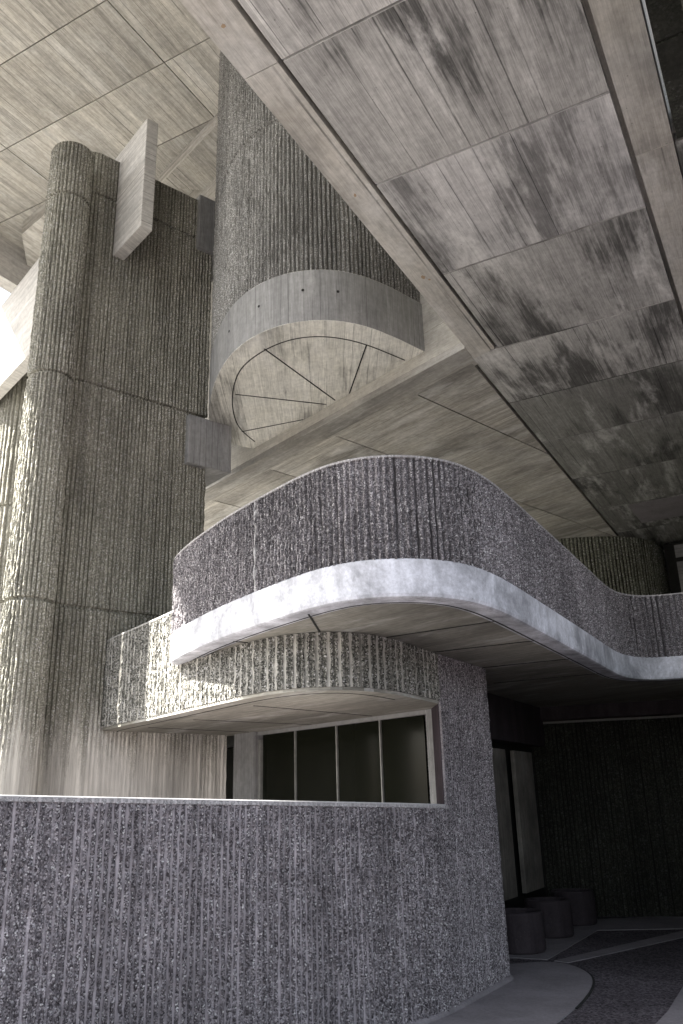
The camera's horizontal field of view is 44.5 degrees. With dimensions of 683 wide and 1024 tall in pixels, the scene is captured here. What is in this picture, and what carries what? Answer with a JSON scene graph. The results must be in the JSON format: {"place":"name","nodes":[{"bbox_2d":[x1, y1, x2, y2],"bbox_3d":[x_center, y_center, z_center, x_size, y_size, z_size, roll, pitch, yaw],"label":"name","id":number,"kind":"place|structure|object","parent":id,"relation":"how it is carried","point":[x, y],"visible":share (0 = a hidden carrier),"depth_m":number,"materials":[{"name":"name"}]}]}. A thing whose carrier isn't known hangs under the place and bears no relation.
{"place":"outdoors","nodes":[
{"label":"outdoors","id":0,"kind":"place"},
{"bbox_2d":[0,287,10,306],"label":"sky","id":1,"kind":"structure","parent":0,"point":[4,294],"materials":[{"name":"white"}]},
{"bbox_2d":[426,962,592,1023],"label":"path","id":2,"kind":"structure","parent":0,"point":[543,992],"depth_m":6.95,"materials":[{"name":"concrete"}]},
{"bbox_2d":[525,962,594,1008],"bbox_3d":[2.088,4.270,7.556,0.583,0.028,1.986,0,-19,-4],"label":"path edge joint","id":3,"kind":"object","parent":2,"relation":"on","point":[586,997],"visible":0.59,"depth_m":7.12,"materials":[{"name":"grey concrete"}]},
{"bbox_2d":[509,916,682,1023],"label":"ground","id":4,"kind":"structure","parent":0,"point":[642,985],"depth_m":7.75,"materials":[{"name":"grey asphalt"}]},
{"bbox_2d":[0,141,93,794],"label":"round pier","id":5,"kind":"structure","parent":4,"relation":"on","point":[27,608],"depth_m":9.32,"materials":[{"name":"grey concrete"}]},
{"bbox_2d":[233,732,262,799],"bbox_3d":[-0.955,3.705,9.838,0.500,2.111,0.431,15,-25,-39],"label":"concrete pilaster","id":6,"kind":"object","parent":4,"relation":"on","point":[245,778],"visible":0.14,"depth_m":9.88,"materials":[{"name":"grey concrete"}]},
{"bbox_2d":[226,736,233,798],"bbox_3d":[-1.446,3.891,10.182,0.080,2.211,0.791,15,-25,-39],"label":"door","id":7,"kind":"structure","parent":6,"relation":"attached to","point":[229,766],"depth_m":10.34,"materials":[{"name":"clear glass"}]},
{"bbox_2d":[0,654,512,1023],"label":"ribbed wall","id":8,"kind":"structure","parent":4,"relation":"on","point":[126,910],"depth_m":5.64,"materials":[{"name":"concrete"}]},
{"bbox_2d":[257,710,428,803],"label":"ribbon window","id":9,"kind":"structure","parent":8,"relation":"in","point":[382,758],"depth_m":8.68,"materials":[{"name":"black glass"}]},
{"bbox_2d":[425,704,444,803],"bbox_3d":[0.935,2.434,7.700,0.310,1.210,0.770,-12,-22,27],"label":"window reveal","id":10,"kind":"object","parent":8,"relation":"attached to","point":[434,758],"depth_m":7.66,"materials":[{"name":"concrete"}]},
{"bbox_2d":[487,693,545,907],"bbox_3d":[1.904,3.785,10.524,0.370,2.863,4.200,-12,-22,27],"label":"passage window","id":11,"kind":"structure","parent":4,"relation":"on","point":[516,731],"depth_m":11.19,"materials":[{"name":"glass"}]},
{"bbox_2d":[509,916,682,1023],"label":"pavement strips","id":12,"kind":"object","parent":4,"relation":"on","point":[673,1014],"visible":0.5,"depth_m":9.62,"materials":[{"name":"concrete"}]},
{"bbox_2d":[505,908,545,954],"bbox_3d":[1.952,4.621,9.206,0.570,0.400,0.570,-12,-22,27],"label":"round planter","id":13,"kind":"object","parent":12,"relation":"on","point":[525,933],"visible":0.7,"depth_m":8.98,"materials":[{"name":"concrete"}]},
{"bbox_2d":[524,897,573,938],"bbox_3d":[2.524,4.939,10.164,0.570,0.400,0.570,-12,-22,27],"label":"round planter","id":14,"kind":"object","parent":12,"relation":"on","point":[557,918],"visible":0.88,"depth_m":9.95,"materials":[{"name":"concrete"}]},
{"bbox_2d":[550,888,596,925],"bbox_3d":[3.074,5.230,11.047,0.570,0.400,0.570,-12,-22,27],"label":"round planter","id":15,"kind":"object","parent":12,"relation":"on","point":[583,907],"visible":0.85,"depth_m":10.83,"materials":[{"name":"concrete"}]},
{"bbox_2d":[530,715,682,916],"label":"back wall","id":16,"kind":"structure","parent":4,"relation":"on","point":[609,793],"depth_m":11.97,"materials":[{"name":"grey concrete"}]},
{"bbox_2d":[540,699,682,721],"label":"wall head beam","id":17,"kind":"structure","parent":16,"relation":"on","point":[616,710],"depth_m":12.20,"materials":[{"name":"concrete"}]},
{"bbox_3d":[6.951,2.030,11.108,2.600,6.300,9.700,-12,-22,27],"label":"side wall","id":18,"kind":"object","parent":4,"relation":"on","visible":0},
{"bbox_2d":[170,455,682,721],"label":"curved balcony","id":19,"kind":"structure","parent":18,"relation":"attached to","point":[509,594],"depth_m":6.41,"materials":[{"name":"concrete"}]},
{"bbox_2d":[101,611,440,735],"bbox_3d":[-0.960,1.669,8.728,2.258,1.012,4.839,14,-25,-38],"label":"overhanging band","id":20,"kind":"object","parent":19,"relation":"attached to","point":[285,681],"visible":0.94,"depth_m":7.35,"materials":[{"name":"grey concrete"}]},
{"bbox_2d":[557,536,670,594],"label":"ribbed wall","id":21,"kind":"structure","parent":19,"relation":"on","point":[630,565],"depth_m":16.00,"materials":[{"name":"grey concrete"}]},
{"bbox_2d":[179,0,682,549],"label":"overhead slab","id":22,"kind":"structure","parent":18,"relation":"on","point":[503,178],"depth_m":7.28,"materials":[{"name":"beige concrete"}]},
{"bbox_2d":[189,178,476,502],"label":"board marked wall","id":23,"kind":"structure","parent":22,"relation":"on","point":[208,191],"depth_m":13.82,"materials":[{"name":"grey concrete"}]},
{"bbox_2d":[0,0,219,292],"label":"ceiling","id":24,"kind":"structure","parent":23,"relation":"on","point":[108,78],"depth_m":13.59,"materials":[{"name":"beige concrete"}]},
{"bbox_2d":[209,50,424,448],"bbox_3d":[-0.903,-4.428,11.456,1.854,6.078,3.591,14,-25,-38],"label":"round turret","id":25,"kind":"object","parent":23,"relation":"attached to","point":[316,305],"visible":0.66,"depth_m":9.76,"materials":[{"name":"grey concrete"}]},
{"bbox_2d":[645,0,682,138],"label":"recess ceiling","id":26,"kind":"structure","parent":22,"relation":"attached to","point":[666,19],"depth_m":5.57,"materials":[{"name":"grey concrete"}]},
{"bbox_2d":[663,542,682,592],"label":"window","id":27,"kind":"structure","parent":18,"relation":"attached to","point":[673,552],"depth_m":16.31,"materials":[{"name":"black glass"}]},
{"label":"pavement","id":28,"kind":"structure","parent":0,"visible":0},
{"bbox_2d":[0,373,27,617],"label":"pier","id":29,"kind":"structure","parent":28,"relation":"on","point":[11,405],"depth_m":14.76,"materials":[{"name":"grey concrete"}]},
{"bbox_2d":[0,259,38,399],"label":"concrete fin","id":30,"kind":"object","parent":29,"relation":"attached to","point":[16,313],"visible":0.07,"depth_m":14.42,"materials":[{"name":"grey concrete"}]},
{"bbox_2d":[37,152,226,798],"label":"ribbed tower","id":31,"kind":"structure","parent":28,"relation":"on","point":[133,517],"depth_m":10.33,"materials":[{"name":"grey concrete"}]},
{"bbox_2d":[113,118,157,259],"bbox_3d":[-2.864,-4.274,11.289,0.170,1.730,1.130,14,-25,-38],"label":"concrete fin","id":32,"kind":"object","parent":31,"relation":"attached to","point":[136,157],"visible":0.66,"depth_m":11.01,"materials":[{"name":"grey concrete"}]},
{"bbox_2d":[195,195,214,281],"bbox_3d":[-2.060,-4.122,12.626,0.615,0.920,0.700,14,-24,-37],"label":"concrete bracket","id":33,"kind":"object","parent":31,"relation":"attached to","point":[204,237],"visible":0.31,"depth_m":12.25,"materials":[{"name":"grey concrete"}]},
{"bbox_2d":[184,414,231,486],"bbox_3d":[-1.982,-0.824,11.457,0.668,0.700,0.700,14,-24,-37],"label":"concrete bracket","id":34,"kind":"object","parent":31,"relation":"attached to","point":[208,446],"visible":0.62,"depth_m":11.19,"materials":[{"name":"grey concrete"}]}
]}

